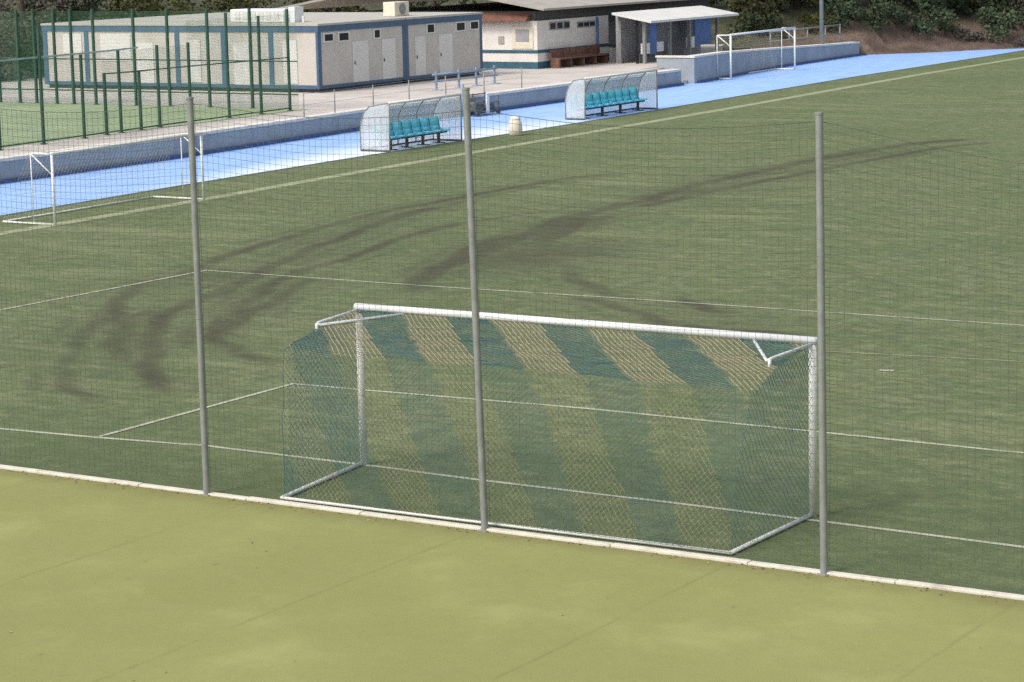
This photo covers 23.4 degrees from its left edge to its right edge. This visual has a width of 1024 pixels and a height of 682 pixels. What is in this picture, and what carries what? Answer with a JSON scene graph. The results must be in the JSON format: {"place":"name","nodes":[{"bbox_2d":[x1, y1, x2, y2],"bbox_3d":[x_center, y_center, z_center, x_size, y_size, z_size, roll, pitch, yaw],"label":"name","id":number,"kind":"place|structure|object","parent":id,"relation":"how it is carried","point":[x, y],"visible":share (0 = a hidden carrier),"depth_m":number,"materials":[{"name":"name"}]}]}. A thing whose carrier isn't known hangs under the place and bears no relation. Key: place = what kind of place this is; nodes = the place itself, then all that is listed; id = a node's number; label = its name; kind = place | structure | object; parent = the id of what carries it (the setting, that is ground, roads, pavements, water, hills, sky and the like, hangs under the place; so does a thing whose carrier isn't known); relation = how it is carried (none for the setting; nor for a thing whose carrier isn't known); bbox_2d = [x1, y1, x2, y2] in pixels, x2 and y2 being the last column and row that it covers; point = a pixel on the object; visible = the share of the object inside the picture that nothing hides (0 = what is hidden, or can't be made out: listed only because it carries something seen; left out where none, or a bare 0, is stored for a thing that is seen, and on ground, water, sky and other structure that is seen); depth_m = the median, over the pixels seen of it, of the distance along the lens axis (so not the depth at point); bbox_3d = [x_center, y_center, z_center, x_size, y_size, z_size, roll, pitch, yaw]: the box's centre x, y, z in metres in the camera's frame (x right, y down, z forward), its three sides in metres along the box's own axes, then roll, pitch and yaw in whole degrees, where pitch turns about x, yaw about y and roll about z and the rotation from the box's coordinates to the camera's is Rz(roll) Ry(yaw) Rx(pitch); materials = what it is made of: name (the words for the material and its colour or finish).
{"place":"outdoors","nodes":[
{"label":"outdoors","id":0,"kind":"place"},
{"bbox_2d":[0,45,736,156],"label":"terrace","id":1,"kind":"structure","parent":0,"point":[537,77],"depth_m":113.10,"materials":[{"name":"concrete"}]},
{"bbox_2d":[0,102,306,147],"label":"court","id":2,"kind":"object","parent":1,"relation":"on","point":[33,128],"visible":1,"depth_m":100.82,"materials":[{"name":"green plant"}]},
{"bbox_2d":[0,9,293,150],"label":"court fence","id":3,"kind":"object","parent":2,"relation":"on","point":[157,62],"visible":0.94,"depth_m":94.45,"materials":[{"name":"green metal"}]},
{"bbox_2d":[0,8,298,107],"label":"court fence","id":4,"kind":"object","parent":2,"relation":"on","point":[16,39],"visible":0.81,"depth_m":107.70,"materials":[{"name":"green metal"}]},
{"bbox_2d":[40,18,405,92],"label":"portable cabin","id":5,"kind":"object","parent":1,"relation":"on","point":[336,54],"visible":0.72,"depth_m":117.25,"materials":[{"name":"metal"}]},
{"bbox_2d":[137,43,154,82],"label":"door","id":6,"kind":"structure","parent":5,"relation":"in","point":[150,46],"depth_m":119.07,"materials":[{"name":"white metal"}]},
{"bbox_2d":[233,43,249,84],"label":"door","id":7,"kind":"structure","parent":5,"relation":"in","point":[245,47],"depth_m":116.03,"materials":[{"name":"white metal"}]},
{"bbox_2d":[230,6,304,22],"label":"rooftop unit","id":8,"kind":"object","parent":5,"relation":"on","point":[298,15],"visible":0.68,"depth_m":116.34,"materials":[{"name":"white paint"}]},
{"bbox_2d":[323,32,333,42],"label":"window","id":9,"kind":"structure","parent":5,"relation":"in","point":[327,37],"depth_m":114.15,"materials":[{"name":"black glass"}]},
{"bbox_2d":[337,31,349,41],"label":"window","id":10,"kind":"structure","parent":5,"relation":"in","point":[344,36],"depth_m":115.19,"materials":[{"name":"black glass"}]},
{"bbox_2d":[352,40,368,81],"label":"door","id":11,"kind":"structure","parent":5,"relation":"in","point":[360,48],"depth_m":116.46,"materials":[{"name":"metal"}]},
{"bbox_2d":[373,28,380,38],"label":"window","id":12,"kind":"structure","parent":5,"relation":"in","point":[376,32],"depth_m":117.43,"materials":[{"name":"black glass"}]},
{"bbox_2d":[382,38,395,78],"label":"door","id":13,"kind":"structure","parent":5,"relation":"in","point":[388,45],"depth_m":118.41,"materials":[{"name":"metal"}]},
{"bbox_2d":[138,12,482,82],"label":"portable cabin","id":14,"kind":"object","parent":1,"relation":"on","point":[442,42],"visible":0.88,"depth_m":122.59,"materials":[{"name":"metal"}]},
{"bbox_2d":[383,1,408,15],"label":"rooftop unit","id":15,"kind":"object","parent":14,"relation":"on","point":[397,8],"visible":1,"depth_m":121.33,"materials":[{"name":"beige metal"}]},
{"bbox_2d":[415,36,426,75],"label":"door","id":16,"kind":"structure","parent":14,"relation":"in","point":[420,41],"depth_m":120.67,"materials":[{"name":"metal"}]},
{"bbox_2d":[426,23,434,33],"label":"window","id":17,"kind":"structure","parent":14,"relation":"in","point":[430,28],"depth_m":121.22,"materials":[{"name":"black glass"}]},
{"bbox_2d":[439,33,452,72],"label":"door","id":18,"kind":"structure","parent":14,"relation":"in","point":[445,40],"depth_m":122.55,"materials":[{"name":"metal"}]},
{"bbox_2d":[455,21,465,31],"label":"window","id":19,"kind":"structure","parent":14,"relation":"in","point":[460,26],"depth_m":123.46,"materials":[{"name":"black glass"}]},
{"bbox_2d":[469,20,478,29],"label":"window","id":20,"kind":"structure","parent":14,"relation":"in","point":[474,24],"depth_m":124.51,"materials":[{"name":"black glass"}]},
{"bbox_2d":[432,65,499,90],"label":"metal barrier","id":21,"kind":"object","parent":1,"relation":"on","point":[458,71],"visible":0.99,"depth_m":115.81,"materials":[{"name":"blue metal"}]},
{"bbox_2d":[279,0,708,68],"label":"clubhouse","id":22,"kind":"structure","parent":1,"relation":"on","point":[525,34],"depth_m":131.51,"materials":[{"name":"white paint"}]},
{"bbox_2d":[512,27,532,48],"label":"window","id":23,"kind":"structure","parent":22,"relation":"in","point":[522,37],"depth_m":129.85,"materials":[{"name":"grey glass"}]},
{"bbox_2d":[549,21,569,29],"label":"window","id":24,"kind":"structure","parent":22,"relation":"in","point":[561,24],"depth_m":131.13,"materials":[{"name":"black glass"}]},
{"bbox_2d":[577,20,594,27],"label":"window","id":25,"kind":"structure","parent":22,"relation":"in","point":[584,23],"depth_m":133.49,"materials":[{"name":"black glass"}]},
{"bbox_2d":[550,44,608,67],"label":"wooden bench","id":26,"kind":"object","parent":1,"relation":"on","point":[569,52],"visible":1,"depth_m":132.07,"materials":[{"name":"red wood"}]},
{"bbox_2d":[612,6,738,63],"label":"pavilion","id":27,"kind":"structure","parent":1,"relation":"on","point":[644,36],"depth_m":135.21,"materials":[{"name":"metal"}]},
{"bbox_2d":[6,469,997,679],"bbox_3d":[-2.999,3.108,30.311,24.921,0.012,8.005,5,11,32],"label":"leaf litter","id":28,"kind":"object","parent":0,"point":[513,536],"visible":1,"depth_m":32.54,"materials":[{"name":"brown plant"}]},
{"bbox_2d":[0,51,1023,594],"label":"pitch","id":29,"kind":"object","parent":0,"point":[972,111],"visible":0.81,"depth_m":51.81,"materials":[{"name":"green plant"}]},
{"bbox_2d":[0,270,206,309],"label":"pitch line","id":30,"kind":"object","parent":29,"relation":"on","point":[102,290],"visible":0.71,"depth_m":56.92,"materials":[{"name":"paint"}]},
{"bbox_2d":[3,132,204,225],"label":"football goal","id":31,"kind":"object","parent":29,"relation":"on","point":[82,149],"visible":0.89,"depth_m":73.04,"materials":[{"name":"white paint"}]},
{"bbox_2d":[99,383,295,436],"bbox_3d":[-5.296,1.151,42.354,0.100,0.001,5.280,5,11,32],"label":"pitch line","id":32,"kind":"object","parent":29,"relation":"on","point":[194,410],"visible":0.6,"depth_m":42.08,"materials":[{"name":"paint"}]},
{"bbox_2d":[0,57,1023,234],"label":"touch line","id":33,"kind":"object","parent":29,"relation":"on","point":[295,183],"visible":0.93,"depth_m":88.95,"materials":[{"name":"paint"}]},
{"bbox_2d":[0,428,1023,547],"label":"goal line","id":34,"kind":"object","parent":29,"relation":"on","point":[997,543],"visible":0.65,"depth_m":35.55,"materials":[{"name":"paint"}]},
{"bbox_2d":[509,116,522,135],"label":"water drum","id":35,"kind":"object","parent":29,"relation":"on","point":[514,126],"visible":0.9,"depth_m":97.31,"materials":[{"name":"beige plastic"}]},
{"bbox_2d":[280,303,817,554],"bbox_3d":[0.273,1.100,34.403,7.669,2.483,2.568,5,11,32],"label":"football goal","id":36,"kind":"object","parent":29,"relation":"on","point":[397,311],"visible":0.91,"depth_m":33.92,"materials":[{"name":"white paint"}]},
{"bbox_2d":[207,270,1023,325],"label":"pitch line","id":37,"kind":"object","parent":29,"relation":"on","point":[629,298],"visible":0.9,"depth_m":53.70,"materials":[{"name":"paint"}]},
{"bbox_2d":[296,383,1022,452],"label":"pitch line","id":38,"kind":"object","parent":29,"relation":"on","point":[685,418],"visible":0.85,"depth_m":40.58,"materials":[{"name":"paint"}]},
{"bbox_2d":[771,348,1023,361],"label":"pitch line","id":39,"kind":"object","parent":29,"relation":"on","point":[924,356],"visible":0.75,"depth_m":45.88,"materials":[{"name":"paint"}]},
{"bbox_2d":[0,469,1023,681],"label":"field","id":40,"kind":"structure","parent":0,"point":[105,582],"depth_m":29.50,"materials":[{"name":"green plant"}]},
{"bbox_2d":[186,97,209,495],"bbox_3d":[-4.484,-0.582,35.400,0.150,5.800,0.150,5,11,32],"label":"fence post","id":41,"kind":"object","parent":40,"relation":"on","point":[198,292],"visible":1,"depth_m":35.35,"materials":[{"name":"metal"}]},
{"bbox_2d":[0,104,1023,589],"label":"ball net","id":42,"kind":"object","parent":41,"relation":"hanging from","point":[418,328],"visible":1,"depth_m":32.55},
{"bbox_2d":[462,87,487,531],"bbox_3d":[-0.476,-0.357,32.903,0.258,6.000,0.150,5,11,32],"label":"fence post","id":43,"kind":"object","parent":40,"relation":"on","point":[474,301],"visible":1,"depth_m":32.86,"materials":[{"name":"metal"}]},
{"bbox_2d":[0,464,1023,599],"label":"kerb","id":44,"kind":"structure","parent":40,"relation":"on","point":[661,551],"depth_m":32.80,"materials":[{"name":"concrete"}]},
{"bbox_2d":[815,112,828,575],"bbox_3d":[3.798,0.095,30.279,0.188,5.780,0.150,5,11,32],"label":"fence post","id":45,"kind":"object","parent":40,"relation":"on","point":[819,157],"visible":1,"depth_m":30.24,"materials":[{"name":"metal"}]},
{"bbox_2d":[0,48,1023,215],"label":"track","id":46,"kind":"structure","parent":0,"point":[344,146],"depth_m":98.97,"materials":[{"name":"blue rubber"}]},
{"bbox_2d":[0,69,683,183],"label":"retaining wall","id":47,"kind":"structure","parent":46,"relation":"on","point":[516,98],"depth_m":98.30,"materials":[{"name":"concrete"}]},
{"bbox_2d":[303,67,521,116],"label":"path railing","id":48,"kind":"object","parent":47,"relation":"on","point":[405,91],"visible":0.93,"depth_m":105.89,"materials":[{"name":"metal"}]},
{"bbox_2d":[360,93,461,151],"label":"dugout","id":49,"kind":"object","parent":46,"relation":"on","point":[385,131],"visible":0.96,"depth_m":93.55,"materials":[{"name":"teal"}]},
{"bbox_2d":[461,84,500,116],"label":"equipment trolley","id":50,"kind":"object","parent":46,"relation":"on","point":[486,105],"visible":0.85,"depth_m":108.43,"materials":[{"name":"grey metal"}]},
{"bbox_2d":[0,50,1023,215],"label":"turf edging","id":51,"kind":"object","parent":46,"relation":"on","point":[462,140],"visible":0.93,"depth_m":93.73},
{"bbox_2d":[565,69,657,119],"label":"dugout","id":52,"kind":"object","parent":46,"relation":"on","point":[584,102],"visible":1,"depth_m":107.51,"materials":[{"name":"teal"}]},
{"bbox_2d":[713,27,795,79],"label":"football goal","id":53,"kind":"object","parent":46,"relation":"on","point":[781,29],"visible":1,"depth_m":134.73,"materials":[{"name":"white paint"}]},
{"bbox_2d":[655,42,861,83],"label":"retaining wall","id":54,"kind":"structure","parent":46,"relation":"on","point":[699,68],"depth_m":135.11,"materials":[{"name":"white concrete"}]},
{"bbox_2d":[0,0,1023,80],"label":"hill","id":55,"kind":"structure","parent":0,"point":[895,37],"depth_m":154.82,"materials":[{"name":"green plant"}]},
{"bbox_2d":[1,64,30,80],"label":"bush","id":56,"kind":"object","parent":55,"relation":"on","point":[9,70],"visible":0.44,"depth_m":129.11,"materials":[{"name":"green plant"}]},
{"bbox_2d":[0,0,35,70],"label":"tree","id":57,"kind":"object","parent":55,"relation":"on","point":[13,53],"visible":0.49,"depth_m":129.84,"materials":[{"name":"green plant"}]},
{"bbox_2d":[0,44,44,74],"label":"bush","id":58,"kind":"object","parent":55,"relation":"on","point":[25,53],"visible":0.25,"depth_m":132.01,"materials":[{"name":"green plant"}]},
{"bbox_2d":[29,45,43,72],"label":"bush","id":59,"kind":"object","parent":55,"relation":"on","point":[37,55],"visible":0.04,"depth_m":132.78,"materials":[{"name":"green plant"}]},
{"bbox_2d":[0,0,82,50],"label":"tree","id":60,"kind":"object","parent":55,"relation":"on","point":[21,7],"visible":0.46,"depth_m":134.86,"materials":[{"name":"green plant"}]},
{"bbox_2d":[24,0,119,24],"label":"tree","id":61,"kind":"object","parent":55,"relation":"on","point":[79,12],"visible":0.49,"depth_m":137.10,"materials":[{"name":"green plant"}]},
{"bbox_2d":[80,0,158,15],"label":"tree","id":62,"kind":"object","parent":55,"relation":"on","point":[90,3],"visible":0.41,"depth_m":149.35,"materials":[{"name":"green plant"}]},
{"bbox_2d":[100,0,198,19],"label":"tree","id":63,"kind":"object","parent":55,"relation":"on","point":[154,6],"visible":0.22,"depth_m":141.28,"materials":[{"name":"green plant"}]},
{"bbox_2d":[197,0,278,13],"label":"tree","id":64,"kind":"object","parent":55,"relation":"on","point":[236,4],"visible":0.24,"depth_m":147.34,"materials":[{"name":"green plant"}]},
{"bbox_2d":[284,0,367,11],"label":"tree","id":65,"kind":"object","parent":55,"relation":"on","point":[348,9],"visible":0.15,"depth_m":152.25,"materials":[{"name":"green plant"}]},
{"bbox_2d":[409,0,476,7],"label":"tree","id":66,"kind":"object","parent":55,"relation":"on","point":[423,4],"visible":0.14,"depth_m":156.49,"materials":[{"name":"green plant"}]},
{"bbox_2d":[709,0,720,7],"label":"tree","id":67,"kind":"object","parent":55,"relation":"on","point":[712,2],"visible":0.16,"depth_m":157.44,"materials":[{"name":"green plant"}]},
{"bbox_2d":[720,0,785,25],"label":"tree","id":68,"kind":"object","parent":55,"relation":"on","point":[755,5],"visible":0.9,"depth_m":154.33,"materials":[{"name":"green plant"}]},
{"bbox_2d":[726,11,788,38],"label":"bush","id":69,"kind":"object","parent":55,"relation":"on","point":[753,23],"visible":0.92,"depth_m":152.81,"materials":[{"name":"green plant"}]},
{"bbox_2d":[767,0,818,8],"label":"tree","id":70,"kind":"object","parent":55,"relation":"on","point":[797,4],"visible":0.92,"depth_m":156.13,"materials":[{"name":"green plant"}]},
{"bbox_2d":[796,12,838,32],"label":"bush","id":71,"kind":"object","parent":55,"relation":"on","point":[811,19],"visible":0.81,"depth_m":153.51,"materials":[{"name":"green plant"}]},
{"bbox_2d":[823,0,877,30],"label":"bush","id":72,"kind":"object","parent":55,"relation":"on","point":[837,6],"visible":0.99,"depth_m":153.74,"materials":[{"name":"green plant"}]},
{"bbox_2d":[817,0,909,5],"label":"bush","id":73,"kind":"object","parent":55,"relation":"on","point":[901,1],"visible":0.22,"depth_m":158.32,"materials":[{"name":"green plant"}]},
{"bbox_2d":[862,0,920,30],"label":"bush","id":74,"kind":"object","parent":55,"relation":"on","point":[885,8],"visible":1,"depth_m":154.42,"materials":[{"name":"green plant"}]},
{"bbox_2d":[907,7,965,35],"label":"bush","id":75,"kind":"object","parent":55,"relation":"on","point":[940,19],"visible":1,"depth_m":155.44,"materials":[{"name":"green plant"}]},
{"bbox_2d":[907,0,980,16],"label":"bush","id":76,"kind":"object","parent":55,"relation":"on","point":[928,6],"visible":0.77,"depth_m":158.29,"materials":[{"name":"green plant"}]},
{"bbox_2d":[953,27,993,40],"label":"bush","id":77,"kind":"object","parent":55,"relation":"on","point":[978,35],"visible":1,"depth_m":156.09,"materials":[{"name":"green plant"}]},
{"bbox_2d":[944,0,1003,11],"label":"tree","id":78,"kind":"object","parent":55,"relation":"on","point":[978,6],"visible":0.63,"depth_m":159.48,"materials":[{"name":"green plant"}]},
{"bbox_2d":[964,0,1016,18],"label":"bush","id":79,"kind":"object","parent":55,"relation":"on","point":[998,6],"visible":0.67,"depth_m":158.97,"materials":[{"name":"green plant"}]},
{"bbox_2d":[975,6,1023,40],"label":"bush","id":80,"kind":"object","parent":55,"relation":"on","point":[1009,19],"visible":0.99,"depth_m":156.88,"materials":[{"name":"green plant"}]},
{"bbox_2d":[1005,0,1023,18],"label":"tree","id":81,"kind":"object","parent":55,"relation":"on","point":[1020,5],"visible":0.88,"depth_m":158.76,"materials":[{"name":"green plant"}]},
{"bbox_2d":[1006,0,1023,20],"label":"bush","id":82,"kind":"object","parent":55,"relation":"on","point":[1016,14],"visible":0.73,"depth_m":158.72,"materials":[{"name":"green plant"}]},
{"bbox_2d":[1010,37,1023,45],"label":"bush","id":83,"kind":"object","parent":55,"relation":"on","point":[1020,42],"visible":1,"depth_m":155.78,"materials":[{"name":"green plant"}]},
{"bbox_2d":[649,68,686,83],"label":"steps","id":84,"kind":"structure","parent":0,"point":[684,81],"depth_m":127.69,"materials":[{"name":"concrete"}]},
{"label":"upper path","id":85,"kind":"structure","parent":0,"visible":0},
{"bbox_2d":[769,24,840,47],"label":"guard rail","id":86,"kind":"object","parent":85,"relation":"on","point":[807,37],"visible":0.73,"depth_m":146.98,"materials":[{"name":"metal"}]},
{"bbox_2d":[819,0,823,43],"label":"lamp post","id":87,"kind":"object","parent":85,"relation":"on","point":[821,31],"visible":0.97,"depth_m":146.34,"materials":[{"name":"metal"}]}
]}

